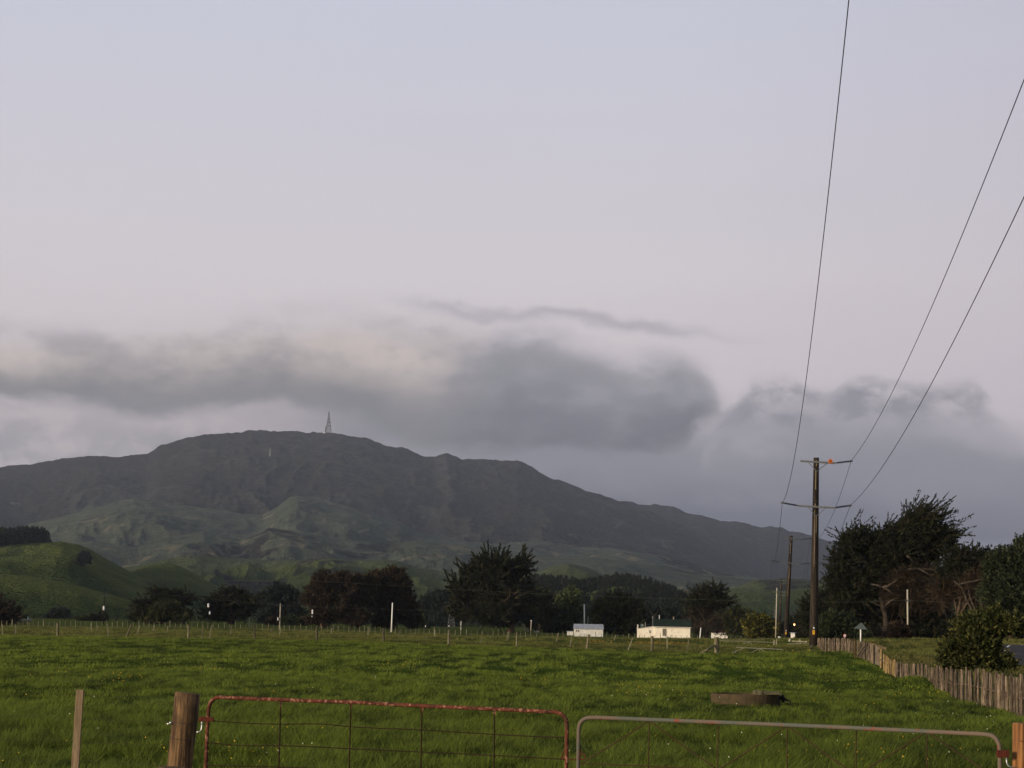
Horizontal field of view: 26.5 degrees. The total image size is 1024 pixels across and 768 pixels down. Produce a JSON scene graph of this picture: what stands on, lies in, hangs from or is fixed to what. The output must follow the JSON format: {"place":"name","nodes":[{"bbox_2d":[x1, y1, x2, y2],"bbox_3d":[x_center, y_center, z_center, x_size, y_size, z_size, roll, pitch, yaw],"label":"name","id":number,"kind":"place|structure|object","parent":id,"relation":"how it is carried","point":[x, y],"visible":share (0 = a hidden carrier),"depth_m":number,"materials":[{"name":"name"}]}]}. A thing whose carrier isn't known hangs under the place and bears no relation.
{"place":"outdoors","nodes":[
{"label":"outdoors","id":0,"kind":"place"},
{"bbox_2d":[19,578,772,601],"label":"distant cable","id":1,"kind":"object","parent":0,"point":[359,583],"visible":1,"depth_m":451.00,"materials":[{"name":"black metal"}]},
{"bbox_2d":[0,430,955,631],"bbox_3d":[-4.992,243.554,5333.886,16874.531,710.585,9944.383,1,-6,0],"label":"hills","id":2,"kind":"structure","parent":0,"point":[203,515],"depth_m":5705.85,"materials":[{"name":"green plant"}]},
{"bbox_2d":[0,525,52,546],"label":"pine plantation","id":3,"kind":"object","parent":2,"relation":"on","point":[26,534],"visible":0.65,"depth_m":1516.58,"materials":[{"name":"green plant"}]},
{"bbox_2d":[74,550,92,566],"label":"round tree","id":4,"kind":"object","parent":2,"relation":"on","point":[84,557],"visible":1,"depth_m":1183.78,"materials":[{"name":"green plant"}]},
{"bbox_2d":[325,412,331,432],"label":"broadcast tower","id":5,"kind":"structure","parent":2,"relation":"on","point":[328,425],"depth_m":7987.87,"materials":[{"name":"metal"}]},
{"bbox_2d":[519,572,696,622],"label":"hill forest","id":6,"kind":"object","parent":2,"relation":"on","point":[655,592],"visible":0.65,"depth_m":1113.82,"materials":[{"name":"green plant"}]},
{"bbox_2d":[0,618,1023,767],"bbox_3d":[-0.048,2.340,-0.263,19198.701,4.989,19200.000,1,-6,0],"label":"ground","id":7,"kind":"structure","parent":0,"point":[453,630],"depth_m":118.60,"materials":[{"name":"green plant"}]},
{"bbox_2d":[0,591,34,625],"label":"shrub","id":8,"kind":"object","parent":7,"relation":"on","point":[8,613],"visible":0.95,"depth_m":425.81,"materials":[{"name":"green plant"}]},
{"bbox_2d":[43,607,60,618],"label":"round tree","id":9,"kind":"object","parent":7,"relation":"on","point":[52,612],"visible":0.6,"depth_m":602.50,"materials":[{"name":"green plant"}]},
{"bbox_2d":[55,606,71,618],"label":"round tree","id":10,"kind":"object","parent":7,"relation":"on","point":[64,611],"visible":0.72,"depth_m":603.08,"materials":[{"name":"green plant"}]},
{"bbox_2d":[0,690,160,767],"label":"wire fence","id":11,"kind":"object","parent":7,"relation":"on","point":[77,718],"visible":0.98,"depth_m":21.72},
{"bbox_2d":[74,611,109,620],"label":"shrub","id":12,"kind":"object","parent":7,"relation":"on","point":[98,616],"visible":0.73,"depth_m":546.22,"materials":[{"name":"green plant"}]},
{"bbox_2d":[102,587,105,623],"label":"transformer pole","id":13,"kind":"object","parent":7,"relation":"on","point":[103,605],"visible":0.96,"depth_m":469.21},
{"bbox_2d":[124,583,202,622],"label":"macrocarpa","id":14,"kind":"object","parent":7,"relation":"on","point":[139,605],"visible":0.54,"depth_m":489.25,"materials":[{"name":"green plant"}]},
{"bbox_2d":[137,597,190,623],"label":"shrub","id":15,"kind":"object","parent":7,"relation":"on","point":[163,612],"visible":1,"depth_m":478.08,"materials":[{"name":"green plant"}]},
{"bbox_2d":[157,766,185,767],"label":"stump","id":16,"kind":"object","parent":7,"relation":"on","point":[171,767],"visible":1,"depth_m":20.69,"materials":[{"name":"brown wood"}]},
{"bbox_2d":[167,691,202,767],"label":"gate post","id":17,"kind":"object","parent":7,"relation":"on","point":[184,722],"visible":0.99,"depth_m":21.18,"materials":[{"name":"wood"}]},
{"bbox_2d":[199,695,568,767],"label":"farm gate","id":18,"kind":"structure","parent":17,"relation":"attached to","point":[207,718],"depth_m":20.72,"materials":[{"name":"metal"}]},
{"bbox_2d":[1,619,415,633],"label":"post and wire fence","id":19,"kind":"object","parent":7,"relation":"on","point":[209,626],"visible":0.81,"depth_m":423.57,"materials":[{"name":"wood"}]},
{"bbox_2d":[195,581,264,624],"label":"macrocarpa","id":20,"kind":"object","parent":7,"relation":"on","point":[232,607],"visible":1,"depth_m":497.01,"materials":[{"name":"green plant"}]},
{"bbox_2d":[264,614,280,624],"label":"shrub","id":21,"kind":"object","parent":7,"relation":"on","point":[271,620],"visible":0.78,"depth_m":493.11,"materials":[{"name":"green plant"}]},
{"bbox_2d":[277,604,282,628],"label":"concrete pole","id":22,"kind":"object","parent":7,"relation":"on","point":[280,605],"visible":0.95,"depth_m":435.06,"materials":[{"name":"grey concrete"}]},
{"bbox_2d":[5,581,427,610],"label":"distant cable","id":23,"kind":"object","parent":22,"relation":"attached to","point":[216,599],"visible":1,"depth_m":433.79,"materials":[{"name":"black metal"}]},
{"bbox_2d":[252,581,308,623],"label":"dense tree","id":24,"kind":"object","parent":7,"relation":"on","point":[275,593],"visible":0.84,"depth_m":551.91,"materials":[{"name":"green plant"}]},
{"bbox_2d":[280,612,305,625],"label":"shrub","id":25,"kind":"object","parent":7,"relation":"on","point":[290,620],"visible":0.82,"depth_m":493.41,"materials":[{"name":"green plant"}]},
{"bbox_2d":[298,568,373,628],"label":"russet tree","id":26,"kind":"object","parent":7,"relation":"on","point":[321,596],"visible":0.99,"depth_m":463.84,"materials":[{"name":"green plant"}]},
{"bbox_2d":[1,623,708,652],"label":"wire fence","id":27,"kind":"object","parent":7,"relation":"on","point":[383,636],"visible":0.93,"depth_m":182.47,"materials":[{"name":"grey metal"}]},
{"bbox_2d":[33,613,694,631],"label":"hedgerow","id":28,"kind":"object","parent":7,"relation":"on","point":[117,619],"visible":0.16,"depth_m":588.63,"materials":[{"name":"green plant"}]},
{"bbox_2d":[391,603,392,631],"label":"white pole","id":29,"kind":"object","parent":7,"relation":"on","point":[392,617],"visible":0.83,"depth_m":436.76,"materials":[{"name":"paint"}]},
{"bbox_2d":[361,564,424,628],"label":"dark tree","id":30,"kind":"object","parent":7,"relation":"on","point":[399,595],"visible":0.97,"depth_m":472.84,"materials":[{"name":"green plant"}]},
{"bbox_2d":[417,608,430,627],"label":"shrub","id":31,"kind":"object","parent":7,"relation":"on","point":[424,622],"visible":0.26,"depth_m":515.74,"materials":[{"name":"green plant"}]},
{"bbox_2d":[417,589,436,624],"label":"pine tree","id":32,"kind":"object","parent":7,"relation":"on","point":[424,599],"visible":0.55,"depth_m":633.97,"materials":[{"name":"green plant"}]},
{"bbox_2d":[425,615,453,626],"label":"shrub","id":33,"kind":"object","parent":7,"relation":"on","point":[434,620],"visible":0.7,"depth_m":594.89,"materials":[{"name":"green plant"}]},
{"bbox_2d":[427,586,452,624],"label":"pine tree","id":34,"kind":"object","parent":7,"relation":"on","point":[439,595],"visible":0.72,"depth_m":633.70,"materials":[{"name":"green plant"}]},
{"bbox_2d":[439,590,461,626],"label":"pine tree","id":35,"kind":"object","parent":7,"relation":"on","point":[456,620],"visible":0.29,"depth_m":634.87,"materials":[{"name":"green plant"}]},
{"bbox_2d":[2,649,977,766],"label":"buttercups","id":36,"kind":"object","parent":7,"relation":"on","point":[545,679],"visible":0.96,"depth_m":54.38,"materials":[{"name":"yellow plant"}]},
{"bbox_2d":[441,540,545,632],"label":"macrocarpa","id":37,"kind":"object","parent":7,"relation":"on","point":[504,606],"visible":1,"depth_m":456.12,"materials":[{"name":"green plant"}]},
{"bbox_2d":[523,624,528,631],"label":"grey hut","id":38,"kind":"object","parent":7,"relation":"on","point":[525,629],"visible":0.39,"depth_m":472.02,"materials":[{"name":"grey"}]},
{"bbox_2d":[521,580,565,631],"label":"cypress","id":39,"kind":"object","parent":7,"relation":"on","point":[551,610],"visible":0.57,"depth_m":476.37,"materials":[{"name":"green plant"}]},
{"bbox_2d":[540,618,572,632],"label":"shrub","id":40,"kind":"object","parent":7,"relation":"on","point":[556,626],"visible":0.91,"depth_m":466.31,"materials":[{"name":"green plant"}]},
{"bbox_2d":[552,584,583,630],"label":"poplar tree","id":41,"kind":"object","parent":7,"relation":"on","point":[572,607],"visible":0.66,"depth_m":486.12,"materials":[{"name":"green plant"}]},
{"bbox_2d":[573,624,603,636],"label":"garden shed","id":42,"kind":"structure","parent":7,"relation":"on","point":[586,629],"depth_m":441.91,"materials":[{"name":"metal"}]},
{"bbox_2d":[429,627,751,638],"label":"post and wire fence","id":43,"kind":"object","parent":7,"relation":"on","point":[552,634],"visible":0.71,"depth_m":427.03,"materials":[{"name":"wood"}]},
{"bbox_2d":[582,589,651,635],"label":"dome tree","id":44,"kind":"object","parent":7,"relation":"on","point":[621,613],"visible":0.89,"depth_m":473.23,"materials":[{"name":"green plant"}]},
{"bbox_2d":[589,640,705,643],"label":"ochre weeds","id":45,"kind":"object","parent":7,"relation":"on","point":[637,642],"visible":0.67,"depth_m":201.95,"materials":[{"name":"plant"}]},
{"bbox_2d":[637,616,690,638],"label":"white house","id":46,"kind":"structure","parent":7,"relation":"on","point":[676,628],"depth_m":441.33,"materials":[{"name":"white paint"}]},
{"bbox_2d":[644,599,692,627],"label":"bare tree","id":47,"kind":"object","parent":7,"relation":"on","point":[668,611],"visible":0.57,"depth_m":514.07,"materials":[{"name":"green plant"}]},
{"bbox_2d":[691,620,712,636],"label":"leafless shrub","id":48,"kind":"object","parent":7,"relation":"on","point":[697,630],"visible":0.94,"depth_m":450.36,"materials":[{"name":"plant"}]},
{"bbox_2d":[678,576,740,637],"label":"macrocarpa","id":49,"kind":"object","parent":7,"relation":"on","point":[715,597],"visible":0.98,"depth_m":464.37,"materials":[{"name":"green plant"}]},
{"bbox_2d":[700,637,718,653],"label":"strainer post","id":50,"kind":"object","parent":7,"relation":"on","point":[716,645],"visible":0.77,"depth_m":164.92,"materials":[{"name":"grey wood"}]},
{"bbox_2d":[711,630,727,638],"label":"farm house","id":51,"kind":"structure","parent":7,"relation":"on","point":[722,636],"depth_m":476.66,"materials":[{"name":"white paint"}]},
{"bbox_2d":[721,603,753,638],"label":"shrub","id":52,"kind":"object","parent":7,"relation":"on","point":[732,623],"visible":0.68,"depth_m":463.26,"materials":[{"name":"green plant"}]},
{"bbox_2d":[720,640,772,644],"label":"pipe gate","id":53,"kind":"structure","parent":7,"relation":"on","point":[745,641],"depth_m":211.78,"materials":[{"name":"grey metal"}]},
{"bbox_2d":[711,690,790,707],"bbox_3d":[6.201,8.238,56.647,2.043,0.562,1.806,1,-6,0],"label":"water trough","id":54,"kind":"object","parent":7,"relation":"on","point":[762,698],"visible":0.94,"depth_m":55.91,"materials":[{"name":"concrete"}]},
{"bbox_2d":[733,647,782,653],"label":"pipe gate","id":55,"kind":"structure","parent":7,"relation":"on","point":[755,648],"depth_m":163.11,"materials":[{"name":"grey metal"}]},
{"bbox_2d":[739,610,781,638],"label":"golden shrub","id":56,"kind":"object","parent":7,"relation":"on","point":[757,625],"visible":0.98,"depth_m":423.24,"materials":[{"name":"green plant"}]},
{"bbox_2d":[773,588,784,637],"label":"utility pole","id":57,"kind":"object","parent":7,"relation":"on","point":[776,614],"visible":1,"depth_m":414.54,"materials":[{"name":"wood"}]},
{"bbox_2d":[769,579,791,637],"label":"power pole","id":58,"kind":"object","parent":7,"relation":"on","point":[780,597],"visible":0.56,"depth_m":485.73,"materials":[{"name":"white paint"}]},
{"bbox_2d":[770,609,804,636],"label":"shrub","id":59,"kind":"object","parent":7,"relation":"on","point":[791,627],"visible":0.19,"depth_m":511.77,"materials":[{"name":"green plant"}]},
{"bbox_2d":[770,536,809,637],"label":"power pole","id":60,"kind":"object","parent":7,"relation":"on","point":[787,607],"visible":0.99,"depth_m":292.30,"materials":[{"name":"brown wood"}]},
{"bbox_2d":[788,639,808,644],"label":"rail fence","id":61,"kind":"object","parent":7,"relation":"on","point":[800,641],"visible":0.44,"depth_m":186.39,"materials":[{"name":"grey wood"}]},
{"bbox_2d":[793,627,808,637],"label":"shrub","id":62,"kind":"object","parent":7,"relation":"on","point":[802,634],"visible":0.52,"depth_m":324.46,"materials":[{"name":"green plant"}]},
{"bbox_2d":[781,458,852,646],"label":"power pole","id":63,"kind":"object","parent":7,"relation":"on","point":[813,628],"visible":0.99,"depth_m":162.91,"materials":[{"name":"brown wood"}]},
{"bbox_2d":[770,0,848,601],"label":"power line","id":64,"kind":"object","parent":63,"relation":"attached to","point":[822,241],"visible":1,"depth_m":74.09,"materials":[{"name":"black metal"}]},
{"bbox_2d":[792,197,1023,598],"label":"power line","id":65,"kind":"object","parent":63,"relation":"attached to","point":[945,356],"visible":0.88,"depth_m":81.42,"materials":[{"name":"black metal"}]},
{"bbox_2d":[793,80,1023,590],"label":"power line","id":66,"kind":"object","parent":63,"relation":"attached to","point":[943,279],"visible":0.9,"depth_m":82.17,"materials":[{"name":"black metal"}]},
{"bbox_2d":[789,585,845,637],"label":"conifer","id":67,"kind":"object","parent":7,"relation":"on","point":[804,607],"visible":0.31,"depth_m":314.72,"materials":[{"name":"green plant"}]},
{"bbox_2d":[818,608,874,639],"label":"shrub","id":68,"kind":"object","parent":7,"relation":"on","point":[831,625],"visible":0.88,"depth_m":230.03,"materials":[{"name":"green plant"}]},
{"bbox_2d":[854,639,855,657],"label":"fence post","id":69,"kind":"object","parent":7,"relation":"on","point":[854,648],"visible":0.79,"depth_m":121.57,"materials":[{"name":"brown wood"}]},
{"bbox_2d":[855,622,866,640],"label":"triangle sign","id":70,"kind":"object","parent":7,"relation":"on","point":[860,626],"visible":0.82,"depth_m":157.04,"materials":[{"name":"metal"}]},
{"bbox_2d":[869,621,894,638],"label":"leafless shrub","id":71,"kind":"object","parent":7,"relation":"on","point":[878,632],"visible":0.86,"depth_m":235.11,"materials":[{"name":"brown plant"}]},
{"bbox_2d":[818,490,975,637],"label":"macrocarpa","id":72,"kind":"object","parent":7,"relation":"on","point":[880,563],"visible":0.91,"depth_m":269.25,"materials":[{"name":"green plant"}]},
{"bbox_2d":[879,619,915,637],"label":"shrub","id":73,"kind":"object","parent":7,"relation":"on","point":[900,628],"visible":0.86,"depth_m":238.95,"materials":[{"name":"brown plant"}]},
{"bbox_2d":[905,590,910,624],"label":"white pole","id":74,"kind":"object","parent":7,"relation":"on","point":[906,600],"visible":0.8,"depth_m":244.63,"materials":[{"name":"concrete"}]},
{"bbox_2d":[817,638,1023,716],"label":"paling fence","id":75,"kind":"object","parent":7,"relation":"on","point":[1000,691],"visible":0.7,"depth_m":74.18,"materials":[{"name":"brown wood"}]},
{"bbox_2d":[872,643,885,665],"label":"plank gate","id":76,"kind":"structure","parent":75,"relation":"attached to","point":[876,654],"depth_m":109.12,"materials":[{"name":"beige wood"}]},
{"bbox_2d":[898,607,1023,638],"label":"shrub","id":77,"kind":"object","parent":7,"relation":"on","point":[930,635],"visible":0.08,"depth_m":282.57,"materials":[{"name":"green plant"}]},
{"bbox_2d":[917,538,1005,620],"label":"windswept tree","id":78,"kind":"object","parent":7,"relation":"on","point":[960,568],"visible":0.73,"depth_m":255.21,"materials":[{"name":"green plant"}]},
{"bbox_2d":[933,601,1023,672],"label":"coprosma bush","id":79,"kind":"object","parent":7,"relation":"on","point":[973,641],"visible":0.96,"depth_m":89.76,"materials":[{"name":"green plant"}]},
{"bbox_2d":[974,532,1023,639],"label":"gum tree","id":80,"kind":"object","parent":7,"relation":"on","point":[1003,574],"visible":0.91,"depth_m":241.83,"materials":[{"name":"green plant"}]},
{"bbox_2d":[1006,722,1023,767],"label":"gate post","id":81,"kind":"object","parent":7,"relation":"on","point":[1017,745],"visible":1,"depth_m":17.92,"materials":[{"name":"wood"}]},
{"bbox_2d":[576,716,1008,767],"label":"farm gate","id":82,"kind":"structure","parent":81,"relation":"attached to","point":[1000,753],"depth_m":19.06,"materials":[{"name":"metal"}]},
{"bbox_2d":[0,0,1023,557],"label":"sky","id":83,"kind":"structure","parent":0,"point":[577,242],"materials":[{"name":"grey"}]},
{"bbox_2d":[1001,645,1023,665],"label":"road","id":84,"kind":"structure","parent":0,"point":[1019,649],"depth_m":142.24,"materials":[{"name":"grey asphalt"}]}
]}

